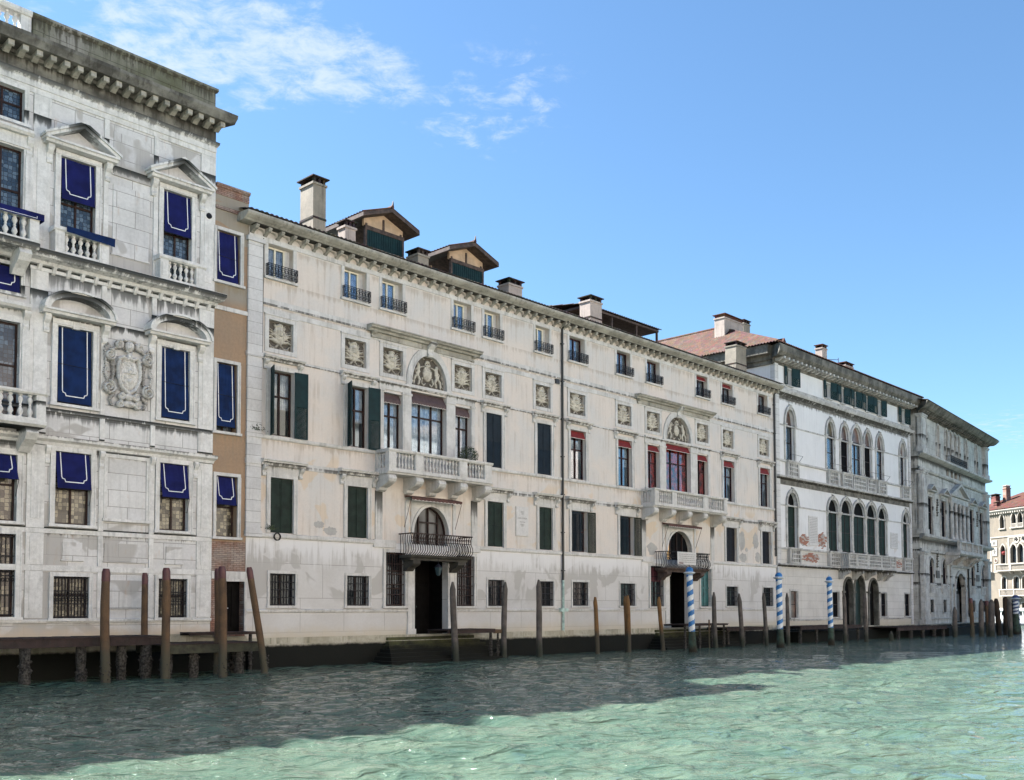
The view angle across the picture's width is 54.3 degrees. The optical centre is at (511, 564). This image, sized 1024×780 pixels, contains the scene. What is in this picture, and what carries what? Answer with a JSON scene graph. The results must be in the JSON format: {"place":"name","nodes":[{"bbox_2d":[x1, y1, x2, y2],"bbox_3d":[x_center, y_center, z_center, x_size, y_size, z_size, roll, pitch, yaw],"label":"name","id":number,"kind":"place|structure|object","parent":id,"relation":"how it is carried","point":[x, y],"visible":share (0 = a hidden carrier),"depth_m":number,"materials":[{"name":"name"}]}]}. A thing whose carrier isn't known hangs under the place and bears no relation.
{"place":"outdoors","nodes":[
{"label":"outdoors","id":0,"kind":"place"},
{"bbox_2d":[0,626,1023,779],"bbox_3d":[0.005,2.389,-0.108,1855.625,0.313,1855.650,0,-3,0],"label":"water","id":1,"kind":"structure","parent":0,"point":[931,708],"depth_m":21.87,"materials":[{"name":"green liquid"}]},
{"bbox_2d":[0,635,160,684],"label":"dock","id":2,"kind":"object","parent":1,"relation":"in","point":[24,645],"visible":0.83,"depth_m":33.53,"materials":[{"name":"brown wood"}]},
{"bbox_2d":[99,569,110,682],"bbox_3d":[-13.631,2.838,33.517,0.401,5.404,0.399,-3,-4,43],"label":"mooring post","id":3,"kind":"object","parent":1,"relation":"in","point":[105,670],"visible":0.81,"depth_m":33.43,"materials":[{"name":"brown wood"}]},
{"bbox_2d":[0,0,237,681],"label":"palace","id":4,"kind":"structure","parent":1,"relation":"on","point":[110,298],"depth_m":36.45,"materials":[{"name":"white stone"}]},
{"bbox_2d":[0,528,22,619],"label":"window","id":5,"kind":"structure","parent":4,"relation":"in","point":[6,539],"depth_m":34.08,"materials":[{"name":"black"}]},
{"bbox_2d":[0,447,24,524],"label":"window","id":6,"kind":"structure","parent":4,"relation":"in","point":[10,471],"depth_m":34.17,"materials":[{"name":"white stone"}]},
{"bbox_2d":[0,259,26,298],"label":"window","id":7,"kind":"structure","parent":4,"relation":"in","point":[10,285],"depth_m":34.29,"materials":[{"name":"blue fabric"}]},
{"bbox_2d":[0,313,27,416],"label":"window","id":8,"kind":"structure","parent":4,"relation":"in","point":[8,331],"depth_m":34.38,"materials":[{"name":"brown wood"}]},
{"bbox_2d":[0,140,30,235],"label":"window","id":9,"kind":"structure","parent":4,"relation":"in","point":[10,159],"depth_m":34.63,"materials":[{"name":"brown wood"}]},
{"bbox_2d":[0,77,30,128],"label":"window","id":10,"kind":"structure","parent":4,"relation":"in","point":[10,99],"depth_m":34.72,"materials":[{"name":"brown wood"}]},
{"bbox_2d":[46,572,94,620],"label":"window","id":11,"kind":"structure","parent":4,"relation":"in","point":[67,596],"depth_m":35.53,"materials":[{"name":"black metal"}]},
{"bbox_2d":[47,445,97,528],"bbox_3d":[-15.678,-2.738,35.637,0.455,2.860,1.720,-3,-4,43],"label":"window","id":12,"kind":"structure","parent":4,"relation":"in","point":[71,476],"depth_m":35.67,"materials":[{"name":"blue wood"}]},
{"bbox_2d":[49,319,99,411],"bbox_3d":[-15.711,-7.123,35.857,0.390,3.080,1.760,-3,-4,43],"label":"window","id":13,"kind":"structure","parent":4,"relation":"in","point":[70,387],"depth_m":35.80,"materials":[{"name":"blue fabric"}]},
{"bbox_2d":[54,148,101,257],"bbox_3d":[-15.735,-12.861,36.128,0.354,3.850,1.666,-3,-4,43],"label":"window","id":14,"kind":"structure","parent":4,"relation":"in","point":[77,191],"depth_m":36.16,"materials":[{"name":"blue fabric"}]},
{"bbox_2d":[153,575,192,619],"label":"window","id":15,"kind":"structure","parent":4,"relation":"in","point":[177,581],"depth_m":38.48,"materials":[{"name":"black metal"}]},
{"bbox_2d":[154,457,194,534],"bbox_3d":[-13.025,-2.617,38.438,0.458,2.860,1.640,-3,-4,43],"label":"window","id":16,"kind":"structure","parent":4,"relation":"in","point":[173,483],"depth_m":38.47,"materials":[{"name":"blue"}]},
{"bbox_2d":[155,340,195,425],"bbox_3d":[-13.058,-7.002,38.659,0.390,3.080,1.680,-3,-4,43],"label":"window","id":17,"kind":"structure","parent":4,"relation":"in","point":[174,403],"depth_m":38.62,"materials":[{"name":"blue fabric"}]},
{"bbox_2d":[158,186,196,281],"bbox_3d":[-13.082,-12.741,38.929,0.355,3.850,1.586,-3,-4,43],"label":"window","id":18,"kind":"structure","parent":4,"relation":"in","point":[177,218],"depth_m":38.96,"materials":[{"name":"blue fabric"}]},
{"bbox_2d":[141,573,147,634],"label":"mooring post","id":19,"kind":"object","parent":1,"relation":"in","point":[144,612],"visible":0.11,"depth_m":36.77,"materials":[{"name":"brown wood"}]},
{"bbox_2d":[160,568,171,678],"bbox_3d":[-12.047,2.855,34.828,0.402,5.487,0.399,-3,-4,43],"label":"mooring post","id":20,"kind":"object","parent":1,"relation":"in","point":[165,671],"visible":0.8,"depth_m":34.73,"materials":[{"name":"brown wood"}]},
{"bbox_2d":[136,640,258,678],"bbox_3d":[-11.529,4.176,36.872,2.096,2.620,3.950,-3,-4,43],"label":"dock","id":21,"kind":"object","parent":1,"relation":"in","point":[235,649],"visible":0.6,"depth_m":36.24,"materials":[{"name":"brown wood"}]},
{"bbox_2d":[213,568,218,673],"bbox_3d":[-10.774,2.906,36.611,0.378,5.536,0.375,-3,-4,43],"label":"mooring post","id":22,"kind":"object","parent":1,"relation":"in","point":[216,637],"visible":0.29,"depth_m":36.53,"materials":[{"name":"brown wood"}]},
{"bbox_2d":[180,631,255,669],"bbox_3d":[-11.426,4.098,38.914,0.846,2.960,2.850,-3,-4,43],"label":"gangway","id":23,"kind":"object","parent":1,"relation":"in","point":[250,653],"visible":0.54,"depth_m":39.30,"materials":[{"name":"brown wood"}]},
{"bbox_2d":[218,566,228,677],"bbox_3d":[-10.395,2.852,35.994,0.401,5.586,0.416,-3,-4,43],"label":"mooring post","id":24,"kind":"object","parent":1,"relation":"in","point":[222,656],"visible":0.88,"depth_m":35.91,"materials":[{"name":"brown wood"}]},
{"bbox_2d":[210,182,250,669],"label":"house","id":25,"kind":"structure","parent":1,"relation":"on","point":[228,537],"depth_m":40.41,"materials":[{"name":"paint"}]},
{"bbox_2d":[211,472,242,539],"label":"window","id":26,"kind":"structure","parent":25,"relation":"in","point":[224,494],"depth_m":40.21,"materials":[{"name":"blue fabric"}]},
{"bbox_2d":[212,357,241,436],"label":"window","id":27,"kind":"structure","parent":25,"relation":"in","point":[224,379],"depth_m":40.28,"materials":[{"name":"blue fabric"}]},
{"bbox_2d":[213,224,245,289],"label":"window","id":28,"kind":"structure","parent":25,"relation":"in","point":[225,245],"depth_m":40.52,"materials":[{"name":"blue fabric"}]},
{"bbox_2d":[226,582,238,630],"bbox_3d":[-11.400,1.716,40.390,0.218,2.050,0.880,-3,-4,43],"label":"door","id":29,"kind":"structure","parent":25,"relation":"in","point":[232,587],"depth_m":40.48,"materials":[{"name":"brown wood"}]},
{"bbox_2d":[246,567,268,673],"bbox_3d":[-9.423,2.892,37.022,0.356,5.598,0.961,-3,-4,43],"label":"mooring post","id":30,"kind":"object","parent":1,"relation":"in","point":[264,663],"visible":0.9,"depth_m":36.94,"materials":[{"name":"brown wood"}]},
{"bbox_2d":[237,174,572,669],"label":"palace","id":31,"kind":"structure","parent":1,"relation":"on","point":[386,381],"depth_m":46.48,"materials":[{"name":"stone"}]},
{"bbox_2d":[264,242,298,286],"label":"window","id":32,"kind":"structure","parent":31,"relation":"in","point":[276,264],"depth_m":42.47,"materials":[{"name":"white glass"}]},
{"bbox_2d":[266,570,299,607],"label":"window","id":33,"kind":"structure","parent":31,"relation":"in","point":[279,585],"depth_m":41.97,"materials":[{"name":"black metal"}]},
{"bbox_2d":[262,353,307,439],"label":"window","id":34,"kind":"structure","parent":31,"relation":"in","point":[300,397],"depth_m":42.51,"materials":[{"name":"green wood"}]},
{"bbox_2d":[261,458,308,534],"bbox_3d":[-9.649,-2.832,41.946,0.640,3.070,2.180,-3,-4,43],"label":"window","id":35,"kind":"structure","parent":31,"relation":"in","point":[278,491],"depth_m":41.99,"materials":[{"name":"green wood"}]},
{"bbox_2d":[340,265,370,306],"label":"window","id":36,"kind":"structure","parent":31,"relation":"in","point":[351,282],"depth_m":45.28,"materials":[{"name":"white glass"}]},
{"bbox_2d":[343,573,372,607],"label":"window","id":37,"kind":"structure","parent":31,"relation":"in","point":[354,583],"depth_m":44.82,"materials":[{"name":"black metal"}]},
{"bbox_2d":[338,468,379,538],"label":"window","id":38,"kind":"structure","parent":31,"relation":"in","point":[354,498],"depth_m":44.87,"materials":[{"name":"green wood"}]},
{"bbox_2d":[339,370,380,449],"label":"window","id":39,"kind":"structure","parent":31,"relation":"in","point":[373,394],"depth_m":45.38,"materials":[{"name":"green wood"}]},
{"bbox_2d":[384,393,400,448],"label":"window","id":40,"kind":"structure","parent":31,"relation":"in","point":[392,400],"depth_m":46.85,"materials":[{"name":"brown wood"}]},
{"bbox_2d":[378,277,406,316],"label":"window","id":41,"kind":"structure","parent":31,"relation":"in","point":[388,293],"depth_m":46.85,"materials":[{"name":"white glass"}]},
{"bbox_2d":[382,548,409,607],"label":"window","id":42,"kind":"structure","parent":31,"relation":"in","point":[392,564],"depth_m":46.44,"materials":[{"name":"white stone"}]},
{"bbox_2d":[411,392,445,454],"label":"window","id":43,"kind":"structure","parent":31,"relation":"in","point":[426,410],"depth_m":48.45,"materials":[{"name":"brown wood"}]},
{"bbox_2d":[415,561,441,633],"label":"door","id":44,"kind":"structure","parent":31,"relation":"in","point":[428,586],"depth_m":49.22,"materials":[{"name":"brown wood"}]},
{"bbox_2d":[404,495,461,556],"bbox_3d":[-3.828,-1.829,47.916,0.839,2.780,3.311,-3,-4,43],"label":"arched window","id":45,"kind":"structure","parent":31,"relation":"in","point":[424,519],"depth_m":48.16,"materials":[{"name":"beige stone"}]},
{"bbox_2d":[455,407,469,458],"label":"window","id":46,"kind":"structure","parent":31,"relation":"in","point":[461,415],"depth_m":50.03,"materials":[{"name":"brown wood"}]},
{"bbox_2d":[450,299,475,335],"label":"window","id":47,"kind":"structure","parent":31,"relation":"in","point":[459,320],"depth_m":50.14,"materials":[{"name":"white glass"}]},
{"bbox_2d":[454,552,478,607],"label":"window","id":48,"kind":"structure","parent":31,"relation":"in","point":[462,579],"depth_m":49.78,"materials":[{"name":"black metal"}]},
{"bbox_2d":[481,308,504,343],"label":"window","id":49,"kind":"structure","parent":31,"relation":"in","point":[489,328],"depth_m":51.68,"materials":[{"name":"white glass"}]},
{"bbox_2d":[480,400,510,468],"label":"window","id":50,"kind":"structure","parent":31,"relation":"in","point":[493,420],"depth_m":51.43,"materials":[{"name":"green wood"}]},
{"bbox_2d":[486,577,507,607],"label":"window","id":51,"kind":"structure","parent":31,"relation":"in","point":[493,585],"depth_m":51.20,"materials":[{"name":"black glass"}]},
{"bbox_2d":[482,486,514,547],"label":"window","id":52,"kind":"structure","parent":31,"relation":"in","point":[492,510],"depth_m":51.35,"materials":[{"name":"green wood"}]},
{"bbox_2d":[515,506,527,536],"bbox_3d":[0.533,-2.263,52.700,0.056,1.560,0.980,-3,-4,43],"label":"wall plaque","id":53,"kind":"object","parent":31,"relation":"attached to","point":[521,521],"depth_m":52.63,"materials":[{"name":"stone"}]},
{"bbox_2d":[533,324,553,356],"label":"window","id":54,"kind":"structure","parent":31,"relation":"in","point":[539,345],"depth_m":54.52,"materials":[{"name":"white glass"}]},
{"bbox_2d":[531,411,559,475],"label":"window","id":55,"kind":"structure","parent":31,"relation":"in","point":[543,458],"depth_m":54.22,"materials":[{"name":"green wood"}]},
{"bbox_2d":[532,492,562,550],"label":"window","id":56,"kind":"structure","parent":31,"relation":"in","point":[543,515],"depth_m":54.13,"materials":[{"name":"white stone"}]},
{"bbox_2d":[538,579,556,607],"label":"window","id":57,"kind":"structure","parent":31,"relation":"in","point":[545,583],"depth_m":54.21,"materials":[{"name":"black glass"}]},
{"bbox_2d":[450,582,458,660],"bbox_3d":[-2.651,3.449,46.331,0.361,5.293,0.483,-3,-4,43],"label":"mooring post","id":58,"kind":"object","parent":1,"relation":"in","point":[454,637],"visible":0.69,"depth_m":46.24,"materials":[{"name":"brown wood"}]},
{"bbox_2d":[427,628,494,658],"bbox_3d":[-2.393,4.523,47.875,1.546,2.880,3.100,-3,-4,43],"label":"wooden stage","id":59,"kind":"object","parent":1,"relation":"in","point":[474,630],"visible":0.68,"depth_m":47.77,"materials":[{"name":"brown wood"}]},
{"bbox_2d":[501,582,507,657],"bbox_3d":[-0.381,3.532,49.055,0.320,5.364,0.329,-3,-4,43],"label":"mooring post","id":60,"kind":"object","parent":1,"relation":"in","point":[504,624],"visible":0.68,"depth_m":48.97,"materials":[{"name":"brown wood"}]},
{"bbox_2d":[536,580,542,656],"bbox_3d":[1.398,3.541,51.074,0.355,5.525,0.372,-3,-4,43],"label":"mooring post","id":61,"kind":"object","parent":1,"relation":"in","point":[539,652],"visible":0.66,"depth_m":50.96,"materials":[{"name":"brown wood"}]},
{"bbox_2d":[548,294,784,652],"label":"palace","id":62,"kind":"structure","parent":1,"relation":"on","point":[669,452],"depth_m":61.95,"materials":[{"name":"stone"}]},
{"bbox_2d":[567,334,588,366],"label":"window","id":63,"kind":"structure","parent":62,"relation":"in","point":[574,355],"depth_m":56.69,"materials":[{"name":"white stone"}]},
{"bbox_2d":[565,418,593,480],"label":"window","id":64,"kind":"structure","parent":62,"relation":"in","point":[575,439],"depth_m":56.54,"materials":[{"name":"beige stone"}]},
{"bbox_2d":[565,496,596,552],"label":"window","id":65,"kind":"structure","parent":62,"relation":"in","point":[576,519],"depth_m":56.26,"materials":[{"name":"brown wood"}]},
{"bbox_2d":[571,580,591,607],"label":"window","id":66,"kind":"structure","parent":62,"relation":"in","point":[578,587],"depth_m":56.21,"materials":[{"name":"grey glass"}]},
{"bbox_2d":[614,349,633,378],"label":"window","id":67,"kind":"structure","parent":62,"relation":"in","point":[620,359],"depth_m":59.82,"materials":[{"name":"white stone"}]},
{"bbox_2d":[613,428,639,487],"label":"window","id":68,"kind":"structure","parent":62,"relation":"in","point":[622,447],"depth_m":59.71,"materials":[{"name":"white stone"}]},
{"bbox_2d":[614,502,642,555],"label":"window","id":69,"kind":"structure","parent":62,"relation":"in","point":[623,523],"depth_m":59.47,"materials":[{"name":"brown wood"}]},
{"bbox_2d":[619,581,637,607],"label":"window","id":70,"kind":"structure","parent":62,"relation":"in","point":[627,589],"depth_m":59.44,"materials":[{"name":"black glass"}]},
{"bbox_2d":[648,445,658,487],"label":"window","id":71,"kind":"structure","parent":62,"relation":"in","point":[652,450],"depth_m":61.96,"materials":[{"name":"red wood"}]},
{"bbox_2d":[645,358,663,387],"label":"window","id":72,"kind":"structure","parent":62,"relation":"in","point":[650,368],"depth_m":62.05,"materials":[{"name":"white stone"}]},
{"bbox_2d":[648,563,666,607],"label":"window","id":73,"kind":"structure","parent":62,"relation":"in","point":[655,586],"depth_m":61.52,"materials":[{"name":"white stone"}]},
{"bbox_2d":[670,572,684,627],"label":"door","id":74,"kind":"structure","parent":62,"relation":"in","point":[677,609],"depth_m":64.60,"materials":[{"name":"brown wood"}]},
{"bbox_2d":[666,444,689,491],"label":"window","id":75,"kind":"structure","parent":62,"relation":"in","point":[675,477],"depth_m":63.94,"materials":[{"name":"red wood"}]},
{"bbox_2d":[662,522,701,568],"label":"arched window","id":76,"kind":"structure","parent":62,"relation":"in","point":[678,543],"depth_m":63.43,"materials":[{"name":"beige stone"}]},
{"bbox_2d":[695,374,710,400],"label":"window","id":77,"kind":"structure","parent":62,"relation":"in","point":[699,382],"depth_m":66.05,"materials":[{"name":"white stone"}]},
{"bbox_2d":[699,566,712,607],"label":"window","id":78,"kind":"structure","parent":62,"relation":"in","point":[703,582],"depth_m":65.65,"materials":[{"name":"teal wood"}]},
{"bbox_2d":[719,451,740,502],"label":"window","id":79,"kind":"structure","parent":62,"relation":"in","point":[726,467],"depth_m":68.23,"materials":[{"name":"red stone"}]},
{"bbox_2d":[722,516,744,561],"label":"window","id":80,"kind":"structure","parent":62,"relation":"in","point":[729,537],"depth_m":68.10,"materials":[{"name":"beige stone"}]},
{"bbox_2d":[756,459,775,507],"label":"window","id":81,"kind":"structure","parent":62,"relation":"in","point":[762,473],"depth_m":71.77,"materials":[{"name":"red stone"}]},
{"bbox_2d":[758,520,778,563],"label":"window","id":82,"kind":"structure","parent":62,"relation":"in","point":[763,525],"depth_m":71.52,"materials":[{"name":"beige stone"}]},
{"bbox_2d":[684,567,696,651],"bbox_3d":[10.028,3.329,55.840,0.656,6.367,0.975,-3,-4,43],"label":"striped mooring pole","id":83,"kind":"object","parent":1,"relation":"in","point":[689,572],"visible":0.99,"depth_m":55.69,"materials":[{"name":"blue paint"}]},
{"bbox_2d":[664,623,728,648],"bbox_3d":[11.531,5.134,62.291,1.650,2.900,4.800,-3,-4,43],"label":"wooden stage","id":84,"kind":"object","parent":1,"relation":"in","point":[699,636],"visible":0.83,"depth_m":61.47,"materials":[{"name":"brown wood"}]},
{"bbox_2d":[773,567,784,647],"bbox_3d":[16.688,3.477,62.299,0.692,6.608,0.789,-3,-4,43],"label":"striped mooring pole","id":85,"kind":"object","parent":1,"relation":"in","point":[778,577],"visible":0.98,"depth_m":62.18,"materials":[{"name":"blue paint"}]},
{"bbox_2d":[658,313,929,642],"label":"palace","id":86,"kind":"structure","parent":1,"relation":"on","point":[843,432],"depth_m":79.64,"materials":[{"name":"white stone"}]},
{"bbox_2d":[783,403,796,460],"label":"arched window","id":87,"kind":"structure","parent":86,"relation":"in","point":[787,431],"depth_m":74.77,"materials":[{"name":"grey stone"}]},
{"bbox_2d":[785,487,799,547],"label":"arched window","id":88,"kind":"structure","parent":86,"relation":"in","point":[789,511],"depth_m":74.59,"materials":[{"name":"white wood"}]},
{"bbox_2d":[808,516,817,545],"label":"wall plaque","id":89,"kind":"object","parent":86,"relation":"attached to","point":[813,529],"depth_m":76.55,"materials":[{"name":"stone"}]},
{"bbox_2d":[824,416,836,469],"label":"arched window","id":90,"kind":"structure","parent":86,"relation":"in","point":[828,442],"depth_m":79.48,"materials":[{"name":"grey stone"}]},
{"bbox_2d":[826,494,840,551],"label":"arched window","id":91,"kind":"structure","parent":86,"relation":"in","point":[830,517],"depth_m":79.30,"materials":[{"name":"white wood"}]},
{"bbox_2d":[838,420,850,472],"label":"arched window","id":92,"kind":"structure","parent":86,"relation":"in","point":[842,435],"depth_m":81.26,"materials":[{"name":"grey stone"}]},
{"bbox_2d":[839,495,853,552],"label":"arched window","id":93,"kind":"structure","parent":86,"relation":"in","point":[844,520],"depth_m":81.02,"materials":[{"name":"wood"}]},
{"bbox_2d":[850,422,863,475],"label":"arched window","id":94,"kind":"structure","parent":86,"relation":"in","point":[854,450],"depth_m":82.90,"materials":[{"name":"white stone"}]},
{"bbox_2d":[852,498,866,553],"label":"arched window","id":95,"kind":"structure","parent":86,"relation":"in","point":[858,530],"depth_m":82.82,"materials":[{"name":"green wood"}]},
{"bbox_2d":[863,427,873,477],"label":"arched window","id":96,"kind":"structure","parent":86,"relation":"in","point":[866,453],"depth_m":84.46,"materials":[{"name":"white stone"}]},
{"bbox_2d":[866,500,878,554],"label":"arched window","id":97,"kind":"structure","parent":86,"relation":"in","point":[870,523],"depth_m":84.59,"materials":[{"name":"green wood"}]},
{"bbox_2d":[874,431,884,480],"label":"arched window","id":98,"kind":"structure","parent":86,"relation":"in","point":[877,442],"depth_m":86.21,"materials":[{"name":"white stone"}]},
{"bbox_2d":[877,503,888,555],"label":"arched window","id":99,"kind":"structure","parent":86,"relation":"in","point":[880,524],"depth_m":86.16,"materials":[{"name":"green wood"}]},
{"bbox_2d":[898,438,907,485],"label":"arched window","id":100,"kind":"structure","parent":86,"relation":"in","point":[900,460],"depth_m":89.86,"materials":[{"name":"white stone"}]},
{"bbox_2d":[901,507,911,557],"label":"arched window","id":101,"kind":"structure","parent":86,"relation":"in","point":[903,520],"depth_m":89.88,"materials":[{"name":"grey stone"}]},
{"bbox_2d":[776,624,861,642],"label":"wooden stage","id":102,"kind":"object","parent":1,"relation":"in","point":[815,627],"visible":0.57,"depth_m":72.04,"materials":[{"name":"brown wood"}]},
{"bbox_2d":[824,575,834,644],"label":"striped mooring pole","id":103,"kind":"object","parent":1,"relation":"in","point":[829,581],"visible":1,"depth_m":66.33,"materials":[{"name":"blue paint"}]},
{"bbox_2d":[869,625,946,638],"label":"wooden stage","id":104,"kind":"object","parent":1,"relation":"in","point":[922,628],"visible":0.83,"depth_m":82.17,"materials":[{"name":"brown wood"}]},
{"bbox_2d":[909,399,1002,635],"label":"palace","id":105,"kind":"structure","parent":1,"relation":"on","point":[950,479],"depth_m":97.69,"materials":[{"name":"stone"}]},
{"bbox_2d":[927,484,937,535],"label":"window","id":106,"kind":"structure","parent":105,"relation":"in","point":[931,488],"depth_m":93.84,"materials":[{"name":"grey stone"}]},
{"bbox_2d":[939,488,950,537],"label":"window","id":107,"kind":"structure","parent":105,"relation":"in","point":[944,494],"depth_m":97.26,"materials":[{"name":"grey stone"}]},
{"bbox_2d":[949,502,958,539],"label":"column","id":108,"kind":"structure","parent":105,"relation":"in","point":[953,515],"depth_m":99.42,"materials":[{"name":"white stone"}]},
{"bbox_2d":[987,485,1023,607],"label":"palace","id":109,"kind":"structure","parent":1,"relation":"on","point":[1005,556],"depth_m":151.73,"materials":[{"name":"beige stone"}]},
{"bbox_2d":[0,0,1023,503],"label":"sky","id":110,"kind":"structure","parent":0,"point":[846,176],"materials":[{"name":"blue"}]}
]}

